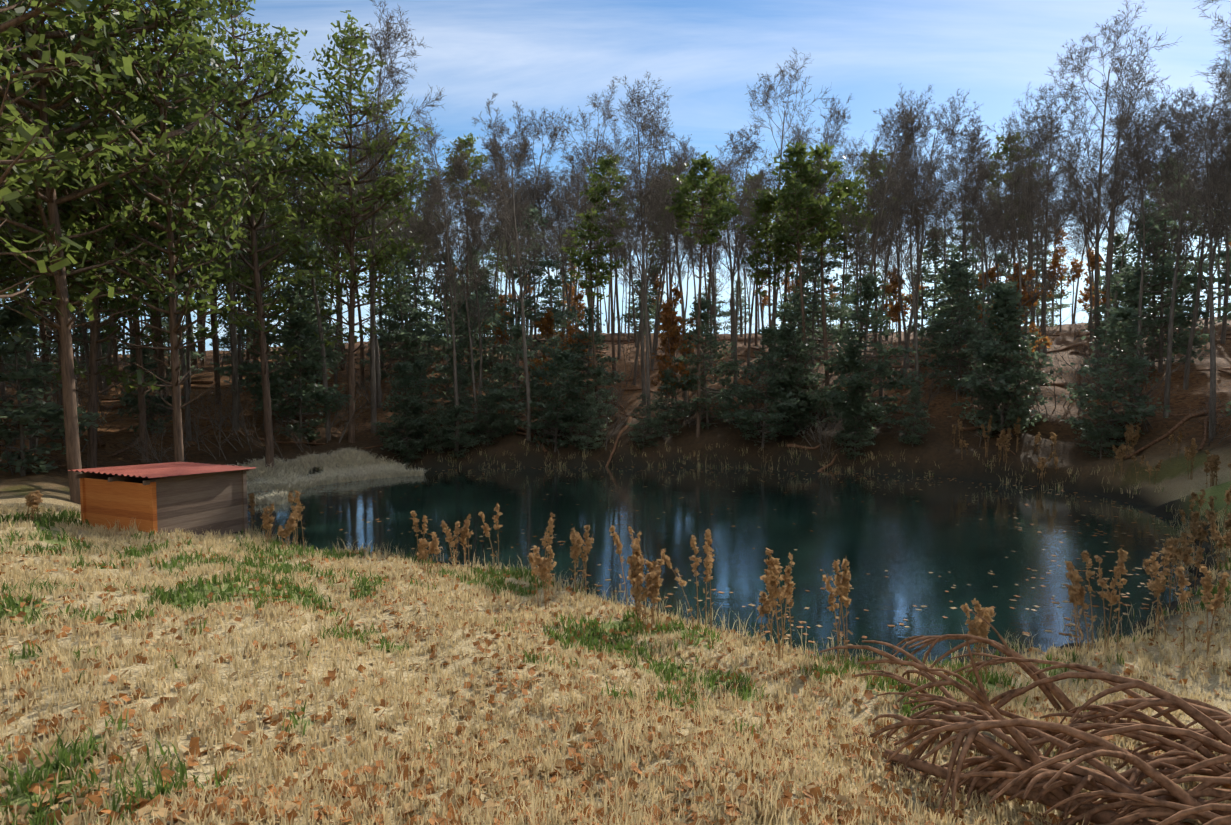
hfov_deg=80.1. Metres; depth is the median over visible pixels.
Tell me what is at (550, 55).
sky
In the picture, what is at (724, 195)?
pine tree
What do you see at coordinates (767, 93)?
bare tree
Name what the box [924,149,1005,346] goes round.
bare tree
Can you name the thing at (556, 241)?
bare tree
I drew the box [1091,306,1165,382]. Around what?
twig shrub
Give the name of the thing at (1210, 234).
bare tree
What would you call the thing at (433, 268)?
bare tree
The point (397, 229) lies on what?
bare tree
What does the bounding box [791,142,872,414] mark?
pine tree
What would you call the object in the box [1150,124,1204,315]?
bare tree
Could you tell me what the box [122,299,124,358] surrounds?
pine tree
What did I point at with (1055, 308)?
hemlock tree
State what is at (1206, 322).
bare tree
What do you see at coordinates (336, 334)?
bare tree
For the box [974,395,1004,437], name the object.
hemlock tree
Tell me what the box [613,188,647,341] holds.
bare tree
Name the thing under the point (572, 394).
hemlock tree
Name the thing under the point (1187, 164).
bare tree
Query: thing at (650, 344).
bare tree
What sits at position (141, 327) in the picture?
hemlock tree
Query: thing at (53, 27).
pine tree
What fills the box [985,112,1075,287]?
bare tree
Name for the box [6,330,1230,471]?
deadfall logs
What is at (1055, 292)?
hemlock tree
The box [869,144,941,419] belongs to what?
bare tree
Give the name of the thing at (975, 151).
bare tree
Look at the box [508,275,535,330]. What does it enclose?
beech tree
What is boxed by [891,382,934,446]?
hemlock tree
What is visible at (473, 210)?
bare tree
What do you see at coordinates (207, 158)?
pine tree
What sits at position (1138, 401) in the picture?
twig shrub
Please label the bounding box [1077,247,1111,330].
beech tree
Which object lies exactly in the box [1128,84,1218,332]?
bare tree
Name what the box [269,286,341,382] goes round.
hemlock tree
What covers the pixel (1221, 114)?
bare tree
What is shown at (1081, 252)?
bare tree
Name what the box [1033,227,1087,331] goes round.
beech tree
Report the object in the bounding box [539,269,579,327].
hemlock tree
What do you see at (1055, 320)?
twig shrub
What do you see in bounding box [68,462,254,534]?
shed
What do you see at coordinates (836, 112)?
bare tree
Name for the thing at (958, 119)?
bare tree
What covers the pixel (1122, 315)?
hemlock tree
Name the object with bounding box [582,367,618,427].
hemlock tree
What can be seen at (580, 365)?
hemlock tree
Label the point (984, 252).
bare tree
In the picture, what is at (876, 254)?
bare tree
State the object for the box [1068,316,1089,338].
twig shrub
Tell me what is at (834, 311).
hemlock tree
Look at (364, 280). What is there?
pine tree
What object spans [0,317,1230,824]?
ground
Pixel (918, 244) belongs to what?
bare tree
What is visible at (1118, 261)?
hemlock tree
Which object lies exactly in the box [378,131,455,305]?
pine tree
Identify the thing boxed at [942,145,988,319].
bare tree
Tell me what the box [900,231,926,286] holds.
bare tree
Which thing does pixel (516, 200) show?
bare tree
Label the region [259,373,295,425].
twig shrub
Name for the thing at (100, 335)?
hemlock tree
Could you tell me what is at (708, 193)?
pine tree
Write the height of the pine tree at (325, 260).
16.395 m
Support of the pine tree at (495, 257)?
on the ground at (920, 457)
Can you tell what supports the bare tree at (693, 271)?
on the ground at (920, 457)
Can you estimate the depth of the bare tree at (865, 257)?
33.35 m
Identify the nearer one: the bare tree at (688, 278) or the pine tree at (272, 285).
the pine tree at (272, 285)
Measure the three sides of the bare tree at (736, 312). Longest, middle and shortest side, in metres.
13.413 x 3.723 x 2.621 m
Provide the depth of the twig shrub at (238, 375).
37.74 m
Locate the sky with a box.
[0,0,1230,356]
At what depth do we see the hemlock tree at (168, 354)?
40.22 m
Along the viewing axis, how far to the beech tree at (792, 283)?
54.34 m
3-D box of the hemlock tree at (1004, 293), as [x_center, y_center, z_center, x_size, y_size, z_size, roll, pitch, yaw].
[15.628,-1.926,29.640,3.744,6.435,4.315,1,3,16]
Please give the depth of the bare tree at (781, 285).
78.16 m
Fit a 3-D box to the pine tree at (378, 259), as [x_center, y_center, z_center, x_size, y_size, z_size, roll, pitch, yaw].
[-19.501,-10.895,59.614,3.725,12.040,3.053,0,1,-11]
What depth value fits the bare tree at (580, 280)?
73.35 m
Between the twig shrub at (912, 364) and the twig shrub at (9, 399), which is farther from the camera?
the twig shrub at (912, 364)
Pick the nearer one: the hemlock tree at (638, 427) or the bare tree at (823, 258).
the hemlock tree at (638, 427)
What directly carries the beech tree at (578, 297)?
on the ground at (920, 457)
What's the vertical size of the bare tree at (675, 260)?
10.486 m
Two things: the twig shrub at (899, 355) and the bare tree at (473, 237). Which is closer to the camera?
the twig shrub at (899, 355)
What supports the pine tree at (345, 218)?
on the ground at (920, 457)
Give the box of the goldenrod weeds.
[25,415,1230,682]
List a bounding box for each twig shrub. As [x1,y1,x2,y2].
[0,350,82,401]
[0,362,53,445]
[0,381,20,419]
[0,384,61,474]
[4,379,83,433]
[26,356,135,451]
[45,343,120,425]
[57,377,109,430]
[88,358,149,422]
[99,362,130,388]
[118,402,185,463]
[120,351,192,425]
[130,416,196,463]
[148,391,216,450]
[166,354,209,392]
[182,370,259,452]
[183,387,243,459]
[205,387,233,428]
[206,325,241,367]
[224,356,253,393]
[230,401,284,462]
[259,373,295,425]
[272,412,312,451]
[325,378,382,442]
[328,327,357,377]
[357,324,400,370]
[368,351,417,412]
[381,344,407,368]
[435,373,465,410]
[553,340,612,380]
[586,380,660,450]
[603,370,631,408]
[612,339,651,386]
[621,332,637,358]
[622,324,638,341]
[626,332,676,378]
[650,363,710,433]
[670,373,716,425]
[672,348,717,426]
[708,298,738,341]
[732,361,783,424]
[743,360,784,426]
[748,346,786,388]
[779,388,827,449]
[786,343,830,413]
[788,357,831,425]
[794,332,846,388]
[799,401,851,460]
[800,354,837,406]
[863,326,896,372]
[882,332,919,380]
[889,330,932,387]
[940,327,998,400]
[965,356,1025,436]
[965,397,1004,446]
[1006,352,1052,400]
[1013,366,1057,419]
[1022,298,1091,351]
[1026,339,1101,414]
[1035,345,1093,407]
[1051,342,1145,430]
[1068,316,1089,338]
[1075,337,1136,389]
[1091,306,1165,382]
[1105,338,1226,421]
[1114,381,1163,431]
[1189,375,1230,445]
[1199,388,1230,428]
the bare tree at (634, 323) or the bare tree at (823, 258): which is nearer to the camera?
the bare tree at (634, 323)
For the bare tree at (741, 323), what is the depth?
60.80 m
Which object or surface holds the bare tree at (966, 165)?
on the ground at (920, 457)
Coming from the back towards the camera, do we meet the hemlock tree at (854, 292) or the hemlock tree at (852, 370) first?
the hemlock tree at (854, 292)
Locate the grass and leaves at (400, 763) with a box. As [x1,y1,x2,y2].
[0,501,1230,824]
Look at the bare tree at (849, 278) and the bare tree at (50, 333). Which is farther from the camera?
the bare tree at (849, 278)
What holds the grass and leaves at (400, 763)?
on the ground at (920, 457)
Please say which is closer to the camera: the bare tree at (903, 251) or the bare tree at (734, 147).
the bare tree at (734, 147)
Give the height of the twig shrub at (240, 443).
3.388 m
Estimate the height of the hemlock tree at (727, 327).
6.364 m
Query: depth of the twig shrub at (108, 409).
25.89 m
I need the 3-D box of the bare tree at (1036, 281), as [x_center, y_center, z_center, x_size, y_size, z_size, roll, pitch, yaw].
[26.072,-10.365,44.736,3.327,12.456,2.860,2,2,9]
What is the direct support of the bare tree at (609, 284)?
on the ground at (920, 457)
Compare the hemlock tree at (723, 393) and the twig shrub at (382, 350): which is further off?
the twig shrub at (382, 350)
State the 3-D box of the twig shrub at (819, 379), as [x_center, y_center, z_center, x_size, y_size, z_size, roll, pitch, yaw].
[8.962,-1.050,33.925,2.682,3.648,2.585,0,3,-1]
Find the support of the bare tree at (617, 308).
on the ground at (920, 457)
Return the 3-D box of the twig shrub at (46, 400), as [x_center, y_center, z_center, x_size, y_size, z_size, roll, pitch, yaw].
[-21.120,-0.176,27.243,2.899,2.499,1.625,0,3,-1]
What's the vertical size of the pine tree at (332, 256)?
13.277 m
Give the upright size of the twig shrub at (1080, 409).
3.226 m
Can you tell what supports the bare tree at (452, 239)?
on the ground at (920, 457)
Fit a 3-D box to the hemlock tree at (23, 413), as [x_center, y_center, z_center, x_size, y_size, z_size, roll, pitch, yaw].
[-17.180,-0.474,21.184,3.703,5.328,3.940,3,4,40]
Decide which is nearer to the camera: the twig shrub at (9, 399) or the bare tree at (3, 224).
the bare tree at (3, 224)
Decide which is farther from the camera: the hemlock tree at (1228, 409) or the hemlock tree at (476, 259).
the hemlock tree at (476, 259)
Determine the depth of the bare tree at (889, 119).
46.65 m
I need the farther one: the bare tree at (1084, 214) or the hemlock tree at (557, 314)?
the bare tree at (1084, 214)
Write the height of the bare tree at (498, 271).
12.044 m
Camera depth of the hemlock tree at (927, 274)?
51.99 m
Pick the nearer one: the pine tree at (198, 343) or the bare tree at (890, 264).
the pine tree at (198, 343)
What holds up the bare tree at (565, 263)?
on the ground at (920, 457)
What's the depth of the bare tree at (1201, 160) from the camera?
45.03 m
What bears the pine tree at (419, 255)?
on the ground at (920, 457)
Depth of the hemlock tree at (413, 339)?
40.09 m
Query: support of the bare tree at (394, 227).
on the ground at (920, 457)
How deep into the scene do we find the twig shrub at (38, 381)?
29.32 m
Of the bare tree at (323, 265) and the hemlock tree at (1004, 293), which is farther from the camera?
the bare tree at (323, 265)
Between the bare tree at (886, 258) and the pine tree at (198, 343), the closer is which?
the pine tree at (198, 343)
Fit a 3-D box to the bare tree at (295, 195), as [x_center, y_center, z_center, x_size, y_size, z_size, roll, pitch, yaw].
[-13.513,-6.862,30.827,3.346,17.016,6.078,2,4,35]
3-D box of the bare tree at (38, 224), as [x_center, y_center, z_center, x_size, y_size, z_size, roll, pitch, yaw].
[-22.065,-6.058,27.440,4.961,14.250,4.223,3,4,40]
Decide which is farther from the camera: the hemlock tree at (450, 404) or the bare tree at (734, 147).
the bare tree at (734, 147)
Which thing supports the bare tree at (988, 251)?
on the ground at (920, 457)
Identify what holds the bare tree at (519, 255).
on the ground at (920, 457)
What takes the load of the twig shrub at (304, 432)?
on the ground at (920, 457)
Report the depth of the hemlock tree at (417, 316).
44.56 m
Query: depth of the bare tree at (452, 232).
64.19 m
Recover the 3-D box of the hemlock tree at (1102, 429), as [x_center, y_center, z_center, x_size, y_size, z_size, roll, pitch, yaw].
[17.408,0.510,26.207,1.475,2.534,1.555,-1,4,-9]
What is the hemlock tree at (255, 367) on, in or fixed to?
on the ground at (920, 457)
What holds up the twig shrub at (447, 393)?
on the ground at (920, 457)
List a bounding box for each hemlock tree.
[0,260,51,374]
[0,303,106,475]
[2,303,57,383]
[55,272,134,378]
[72,309,127,361]
[110,342,192,433]
[125,263,209,381]
[140,283,193,352]
[202,257,282,365]
[210,234,347,422]
[250,310,354,441]
[266,245,348,343]
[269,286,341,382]
[356,262,444,392]
[363,257,416,347]
[364,248,455,373]
[372,361,439,457]
[385,402,425,464]
[391,358,452,444]
[412,252,476,355]
[421,296,500,404]
[424,403,452,453]
[431,369,479,442]
[437,245,497,347]
[438,404,479,458]
[441,363,475,434]
[450,267,513,362]
[463,245,508,336]
[464,377,506,446]
[473,204,587,396]
[474,322,547,434]
[477,362,524,436]
[523,349,594,451]
[530,335,587,430]
[533,280,566,330]
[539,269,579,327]
[551,303,627,410]
[553,376,588,435]
[564,392,606,452]
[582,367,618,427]
[614,280,657,337]
[625,265,666,330]
[627,393,663,449]
[644,368,688,438]
[663,296,753,428]
[689,271,728,330]
[717,324,804,448]
[721,279,750,333]
[753,324,826,436]
[757,308,827,429]
[761,265,826,359]
[762,213,869,377]
[777,366,816,435]
[796,277,852,347]
[799,268,926,436]
[819,346,887,439]
[829,274,856,332]
[832,394,876,460]
[833,235,889,332]
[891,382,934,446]
[894,226,963,338]
[906,264,1000,395]
[917,258,997,370]
[920,243,977,310]
[924,209,996,338]
[948,285,1059,431]
[951,281,1068,430]
[971,251,1029,326]
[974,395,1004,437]
[1017,230,1076,325]
[1017,241,1064,330]
[1050,307,1170,448]
[1076,391,1124,458]
[1081,154,1230,372]
[1084,257,1138,338]
[1093,233,1134,316]
[1094,208,1215,363]
[1117,248,1178,315]
[1166,201,1230,324]
[1207,239,1230,322]
[1220,401,1230,415]
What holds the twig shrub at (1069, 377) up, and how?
on the ground at (920, 457)
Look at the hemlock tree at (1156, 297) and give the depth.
52.69 m
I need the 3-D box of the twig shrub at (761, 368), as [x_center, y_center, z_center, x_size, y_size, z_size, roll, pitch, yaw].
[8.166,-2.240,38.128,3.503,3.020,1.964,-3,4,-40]
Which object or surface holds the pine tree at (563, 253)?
on the ground at (920, 457)
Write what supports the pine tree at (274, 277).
on the ground at (920, 457)
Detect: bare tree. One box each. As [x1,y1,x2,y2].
[0,39,84,451]
[0,63,89,387]
[0,216,28,236]
[0,256,9,407]
[4,12,77,406]
[4,73,90,428]
[29,91,89,361]
[75,200,123,390]
[83,151,161,394]
[104,137,220,440]
[141,115,235,393]
[147,0,291,430]
[173,201,243,366]
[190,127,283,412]
[211,111,281,393]
[217,88,312,322]
[220,32,364,439]
[266,128,309,356]
[266,195,318,355]
[297,189,344,332]
[307,127,396,401]
[314,44,408,407]
[325,177,362,320]
[334,0,446,433]
[340,139,385,345]
[353,153,414,366]
[362,161,418,344]
[376,156,426,348]
[376,172,416,345]
[396,109,469,377]
[396,165,446,374]
[402,157,465,359]
[403,133,488,451]
[405,182,477,392]
[418,201,492,439]
[420,178,465,261]
[424,139,506,423]
[446,156,498,311]
[454,176,498,336]
[455,218,485,265]
[458,192,495,282]
[459,119,542,401]
[460,216,498,282]
[462,92,554,440]
[471,144,532,353]
[477,147,531,337]
[477,164,526,244]
[482,109,584,385]
[485,233,508,314]
[489,139,545,359]
[497,200,543,337]
[501,170,559,351]
[506,110,579,347]
[506,197,548,349]
[509,175,555,330]
[528,248,544,334]
[531,208,566,327]
[533,162,581,375]
[542,76,640,352]
[545,188,576,328]
[545,209,561,328]
[546,157,589,329]
[550,205,593,334]
[552,144,607,337]
[556,190,593,328]
[558,144,597,302]
[566,133,639,330]
[574,87,699,404]
[574,181,611,341]
[575,197,632,373]
[575,249,594,324]
[578,123,636,358]
[581,213,631,332]
[600,72,677,433]
[600,258,613,332]
[605,188,630,332]
[607,208,628,332]
[612,158,650,346]
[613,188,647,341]
[614,162,676,385]
[616,96,704,403]
[617,199,671,370]
[617,246,632,332]
[620,223,640,332]
[628,139,700,355]
[632,160,685,363]
[633,153,663,335]
[656,194,696,358]
[666,134,732,354]
[667,226,689,277]
[669,157,698,298]
[678,227,713,319]
[678,236,706,316]
[679,187,737,367]
[680,170,735,324]
[680,221,702,326]
[685,171,730,331]
[688,164,735,328]
[697,130,765,383]
[698,126,783,357]
[707,49,838,386]
[712,229,730,305]
[714,143,750,336]
[719,172,754,341]
[723,176,770,347]
[725,167,778,366]
[726,172,754,344]
[732,251,764,303]
[736,242,755,335]
[746,232,772,334]
[759,185,795,327]
[767,239,795,321]
[772,173,827,278]
[773,242,789,309]
[778,147,853,356]
[782,94,861,286]
[788,120,851,340]
[808,242,842,297]
[814,240,828,306]
[816,131,885,337]
[822,95,947,428]
[834,133,883,317]
[834,133,907,378]
[845,221,880,330]
[847,235,879,326]
[851,196,889,341]
[855,106,948,405]
[858,149,943,367]
[861,177,909,340]
[864,102,920,345]
[866,236,901,287]
[868,84,983,376]
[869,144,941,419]
[875,84,971,344]
[876,249,896,326]
[888,217,916,289]
[892,207,941,341]
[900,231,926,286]
[916,141,988,345]
[923,115,1017,364]
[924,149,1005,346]
[932,125,1031,369]
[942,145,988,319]
[957,131,1014,327]
[959,157,1025,348]
[960,52,1107,361]
[961,188,1001,320]
[962,185,1005,321]
[969,206,1006,322]
[970,162,1077,407]
[978,227,1000,302]
[983,101,1076,385]
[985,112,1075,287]
[986,82,1092,349]
[988,179,1067,261]
[993,0,1181,367]
[1017,144,1070,318]
[1030,154,1064,330]
[1036,171,1084,326]
[1041,26,1182,389]
[1045,139,1108,348]
[1061,157,1106,316]
[1063,228,1094,323]
[1069,177,1108,300]
[1070,172,1120,323]
[1089,100,1151,318]
[1091,0,1230,231]
[1100,121,1166,344]
[1100,143,1132,297]
[1103,114,1202,407]
[1114,98,1176,323]
[1114,174,1154,261]
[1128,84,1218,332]
[1130,117,1178,313]
[1139,103,1230,416]
[1141,78,1230,437]
[1146,57,1230,330]
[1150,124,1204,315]
[1156,160,1219,333]
[1160,146,1203,218]
[1170,81,1230,389]
[1172,21,1230,248]
[1181,109,1230,343]
[1185,156,1228,317]
[1194,139,1223,333]
[1206,90,1230,210]
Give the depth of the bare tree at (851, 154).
56.23 m
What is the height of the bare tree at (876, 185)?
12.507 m
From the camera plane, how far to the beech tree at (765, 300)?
76.97 m
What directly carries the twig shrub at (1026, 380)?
on the ground at (920, 457)
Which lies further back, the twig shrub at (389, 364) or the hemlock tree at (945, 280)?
the twig shrub at (389, 364)
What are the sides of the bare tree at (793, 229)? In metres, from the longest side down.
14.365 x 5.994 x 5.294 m
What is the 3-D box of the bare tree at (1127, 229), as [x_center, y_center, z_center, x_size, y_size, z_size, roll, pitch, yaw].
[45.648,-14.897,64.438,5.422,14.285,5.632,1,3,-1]
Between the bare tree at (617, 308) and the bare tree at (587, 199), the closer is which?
the bare tree at (617, 308)
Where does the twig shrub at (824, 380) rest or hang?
on the ground at (920, 457)
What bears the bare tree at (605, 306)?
on the ground at (920, 457)
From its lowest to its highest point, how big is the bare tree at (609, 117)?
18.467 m
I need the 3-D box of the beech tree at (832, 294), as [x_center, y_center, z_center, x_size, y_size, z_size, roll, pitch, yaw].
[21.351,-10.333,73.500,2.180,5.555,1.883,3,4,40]
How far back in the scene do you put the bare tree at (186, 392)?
29.48 m
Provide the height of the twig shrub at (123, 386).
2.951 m
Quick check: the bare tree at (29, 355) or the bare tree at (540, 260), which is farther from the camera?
the bare tree at (540, 260)
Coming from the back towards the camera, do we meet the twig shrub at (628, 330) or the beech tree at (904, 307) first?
the beech tree at (904, 307)
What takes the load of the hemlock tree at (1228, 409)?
on the ground at (920, 457)
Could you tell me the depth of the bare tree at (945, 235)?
45.88 m
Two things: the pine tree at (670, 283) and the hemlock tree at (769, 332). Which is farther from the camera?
the pine tree at (670, 283)
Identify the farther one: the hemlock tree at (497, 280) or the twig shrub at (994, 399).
the hemlock tree at (497, 280)
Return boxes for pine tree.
[0,0,132,298]
[0,0,153,418]
[0,0,231,467]
[0,0,239,503]
[0,2,74,191]
[0,3,112,331]
[0,50,106,401]
[1,0,294,461]
[3,203,88,337]
[4,23,66,57]
[8,0,237,462]
[38,243,119,369]
[60,0,248,415]
[71,199,146,382]
[107,200,167,358]
[116,249,168,361]
[119,78,174,391]
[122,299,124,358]
[129,0,344,467]
[140,36,287,403]
[154,52,242,372]
[181,123,246,362]
[184,126,312,386]
[190,105,236,365]
[196,286,199,358]
[208,271,246,308]
[239,10,439,442]
[239,166,287,359]
[241,184,288,359]
[250,187,291,350]
[266,168,320,334]
[282,108,394,370]
[302,194,334,303]
[304,149,341,366]
[317,166,388,388]
[320,215,344,329]
[340,223,398,320]
[361,219,396,328]
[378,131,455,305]
[416,240,436,329]
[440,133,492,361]
[486,224,510,294]
[494,234,521,316]
[555,229,570,299]
[560,208,632,419]
[580,153,634,376]
[636,161,697,355]
[645,199,676,300]
[646,229,675,298]
[661,151,741,437]
[690,168,738,378]
[732,174,775,345]
[736,190,809,413]
[751,173,816,376]
[752,141,850,413]
[784,161,816,330]
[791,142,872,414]
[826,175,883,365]
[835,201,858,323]
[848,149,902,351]
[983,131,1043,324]
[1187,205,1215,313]
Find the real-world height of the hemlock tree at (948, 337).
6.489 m
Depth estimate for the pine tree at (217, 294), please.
53.01 m
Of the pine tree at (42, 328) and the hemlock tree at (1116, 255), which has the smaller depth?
the pine tree at (42, 328)
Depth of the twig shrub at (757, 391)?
34.42 m
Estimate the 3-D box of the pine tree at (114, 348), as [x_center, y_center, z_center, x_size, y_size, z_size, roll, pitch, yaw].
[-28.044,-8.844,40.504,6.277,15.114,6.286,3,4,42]
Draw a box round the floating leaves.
[247,466,1183,644]
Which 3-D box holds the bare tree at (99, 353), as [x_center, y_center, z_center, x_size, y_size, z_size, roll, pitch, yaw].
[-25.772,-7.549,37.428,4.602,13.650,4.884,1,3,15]
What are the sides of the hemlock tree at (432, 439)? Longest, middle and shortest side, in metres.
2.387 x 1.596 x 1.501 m
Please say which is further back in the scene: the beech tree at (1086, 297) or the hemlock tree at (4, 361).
the beech tree at (1086, 297)
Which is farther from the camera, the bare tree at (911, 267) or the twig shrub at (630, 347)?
the twig shrub at (630, 347)
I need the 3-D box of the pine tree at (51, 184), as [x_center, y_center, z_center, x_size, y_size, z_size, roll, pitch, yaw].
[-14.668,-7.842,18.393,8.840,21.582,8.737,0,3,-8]
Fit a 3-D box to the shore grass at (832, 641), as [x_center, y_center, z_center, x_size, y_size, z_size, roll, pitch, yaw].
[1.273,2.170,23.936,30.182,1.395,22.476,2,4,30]
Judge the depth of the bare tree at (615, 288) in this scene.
68.86 m
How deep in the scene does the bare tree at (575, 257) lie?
52.57 m
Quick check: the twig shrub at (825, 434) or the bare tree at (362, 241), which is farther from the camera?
the bare tree at (362, 241)
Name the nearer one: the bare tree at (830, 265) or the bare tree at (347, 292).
the bare tree at (830, 265)
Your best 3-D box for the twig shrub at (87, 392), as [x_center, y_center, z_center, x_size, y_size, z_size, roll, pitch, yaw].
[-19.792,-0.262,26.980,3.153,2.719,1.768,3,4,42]
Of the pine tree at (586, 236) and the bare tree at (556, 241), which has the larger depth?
the bare tree at (556, 241)
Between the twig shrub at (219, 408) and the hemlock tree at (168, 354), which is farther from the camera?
the hemlock tree at (168, 354)
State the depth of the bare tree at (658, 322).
46.97 m
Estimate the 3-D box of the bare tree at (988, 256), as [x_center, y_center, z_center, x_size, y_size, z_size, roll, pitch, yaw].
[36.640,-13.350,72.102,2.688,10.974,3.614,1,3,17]
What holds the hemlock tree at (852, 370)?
on the ground at (920, 457)
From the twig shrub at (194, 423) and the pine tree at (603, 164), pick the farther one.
the pine tree at (603, 164)
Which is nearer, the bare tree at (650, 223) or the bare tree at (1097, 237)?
the bare tree at (1097, 237)
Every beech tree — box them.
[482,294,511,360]
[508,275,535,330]
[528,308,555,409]
[553,290,602,388]
[560,260,586,326]
[635,267,665,311]
[650,299,690,420]
[652,283,695,414]
[752,269,772,318]
[780,249,814,302]
[825,284,838,306]
[876,266,912,354]
[889,275,910,337]
[901,278,926,310]
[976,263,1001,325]
[988,260,1052,396]
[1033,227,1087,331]
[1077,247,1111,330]
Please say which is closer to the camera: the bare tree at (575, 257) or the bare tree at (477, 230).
the bare tree at (575, 257)
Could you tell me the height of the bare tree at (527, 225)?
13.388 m
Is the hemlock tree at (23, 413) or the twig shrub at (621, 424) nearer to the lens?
the hemlock tree at (23, 413)
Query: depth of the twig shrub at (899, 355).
38.33 m
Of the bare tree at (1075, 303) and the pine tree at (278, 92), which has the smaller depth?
the pine tree at (278, 92)
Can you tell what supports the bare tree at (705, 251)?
on the ground at (920, 457)
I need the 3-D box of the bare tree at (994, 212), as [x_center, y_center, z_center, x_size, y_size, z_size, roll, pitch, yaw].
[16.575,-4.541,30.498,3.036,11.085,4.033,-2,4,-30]
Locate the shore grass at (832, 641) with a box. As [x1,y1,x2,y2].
[248,439,1229,670]
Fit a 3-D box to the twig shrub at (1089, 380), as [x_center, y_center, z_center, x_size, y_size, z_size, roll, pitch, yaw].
[17.820,-1.058,27.775,4.183,3.607,2.345,-1,3,-19]
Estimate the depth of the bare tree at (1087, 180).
30.99 m
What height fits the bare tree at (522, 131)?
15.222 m
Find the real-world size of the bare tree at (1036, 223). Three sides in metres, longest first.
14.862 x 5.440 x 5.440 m
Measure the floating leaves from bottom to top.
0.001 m
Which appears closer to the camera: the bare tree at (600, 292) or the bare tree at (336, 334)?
the bare tree at (336, 334)
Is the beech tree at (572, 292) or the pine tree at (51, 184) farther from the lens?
the beech tree at (572, 292)
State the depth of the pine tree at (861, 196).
46.20 m
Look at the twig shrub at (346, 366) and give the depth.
42.73 m
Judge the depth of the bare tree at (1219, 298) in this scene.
52.43 m
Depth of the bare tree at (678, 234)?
60.80 m
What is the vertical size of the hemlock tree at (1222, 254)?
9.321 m
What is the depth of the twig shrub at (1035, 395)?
30.07 m
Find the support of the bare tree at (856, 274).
on the ground at (920, 457)
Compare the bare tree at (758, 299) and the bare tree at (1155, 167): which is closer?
the bare tree at (1155, 167)
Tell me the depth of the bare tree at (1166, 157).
27.11 m
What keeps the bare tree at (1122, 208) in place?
on the ground at (920, 457)
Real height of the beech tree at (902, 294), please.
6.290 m
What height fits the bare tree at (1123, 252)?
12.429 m
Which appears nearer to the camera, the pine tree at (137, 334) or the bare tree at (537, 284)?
the pine tree at (137, 334)
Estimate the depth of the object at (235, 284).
34.49 m
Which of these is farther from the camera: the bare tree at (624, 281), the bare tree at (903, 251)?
the bare tree at (624, 281)
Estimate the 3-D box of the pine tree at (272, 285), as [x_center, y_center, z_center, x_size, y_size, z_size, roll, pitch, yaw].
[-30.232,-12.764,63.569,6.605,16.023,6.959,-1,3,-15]
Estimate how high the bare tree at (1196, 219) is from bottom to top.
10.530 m
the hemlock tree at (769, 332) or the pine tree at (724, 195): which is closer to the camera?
the hemlock tree at (769, 332)
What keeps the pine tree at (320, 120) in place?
on the ground at (920, 457)
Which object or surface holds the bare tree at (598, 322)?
on the ground at (920, 457)
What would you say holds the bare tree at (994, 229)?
on the ground at (920, 457)
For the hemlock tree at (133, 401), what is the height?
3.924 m
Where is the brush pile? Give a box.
[806,611,1230,824]
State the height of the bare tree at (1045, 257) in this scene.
15.653 m
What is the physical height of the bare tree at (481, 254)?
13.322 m
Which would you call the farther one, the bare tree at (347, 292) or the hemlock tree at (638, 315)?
the bare tree at (347, 292)
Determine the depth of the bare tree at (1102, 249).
63.45 m
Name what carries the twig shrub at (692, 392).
on the ground at (920, 457)
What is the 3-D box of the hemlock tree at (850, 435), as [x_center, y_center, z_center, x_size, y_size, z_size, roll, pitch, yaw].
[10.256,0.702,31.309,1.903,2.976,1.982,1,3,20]
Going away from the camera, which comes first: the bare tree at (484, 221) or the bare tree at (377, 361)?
the bare tree at (377, 361)
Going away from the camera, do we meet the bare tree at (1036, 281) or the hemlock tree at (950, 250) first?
the bare tree at (1036, 281)
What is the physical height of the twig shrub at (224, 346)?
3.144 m
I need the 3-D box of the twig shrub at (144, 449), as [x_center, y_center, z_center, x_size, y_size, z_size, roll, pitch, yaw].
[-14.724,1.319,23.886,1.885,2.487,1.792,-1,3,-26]
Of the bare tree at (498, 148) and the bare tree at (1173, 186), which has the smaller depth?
the bare tree at (498, 148)
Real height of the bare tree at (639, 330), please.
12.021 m
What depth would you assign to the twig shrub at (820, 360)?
36.02 m
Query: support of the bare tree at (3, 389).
on the ground at (920, 457)
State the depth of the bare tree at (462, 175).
34.29 m
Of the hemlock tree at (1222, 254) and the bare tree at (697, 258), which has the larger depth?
the bare tree at (697, 258)
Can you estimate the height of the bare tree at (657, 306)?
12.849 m
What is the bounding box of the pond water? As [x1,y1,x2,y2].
[247,466,1204,664]
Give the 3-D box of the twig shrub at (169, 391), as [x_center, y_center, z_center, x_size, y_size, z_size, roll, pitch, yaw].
[-19.271,-0.822,30.299,2.324,3.575,4.146,0,3,3]
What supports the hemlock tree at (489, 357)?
on the ground at (920, 457)
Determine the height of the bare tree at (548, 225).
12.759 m
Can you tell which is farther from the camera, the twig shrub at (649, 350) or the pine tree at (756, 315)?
the pine tree at (756, 315)
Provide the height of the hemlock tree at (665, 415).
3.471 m

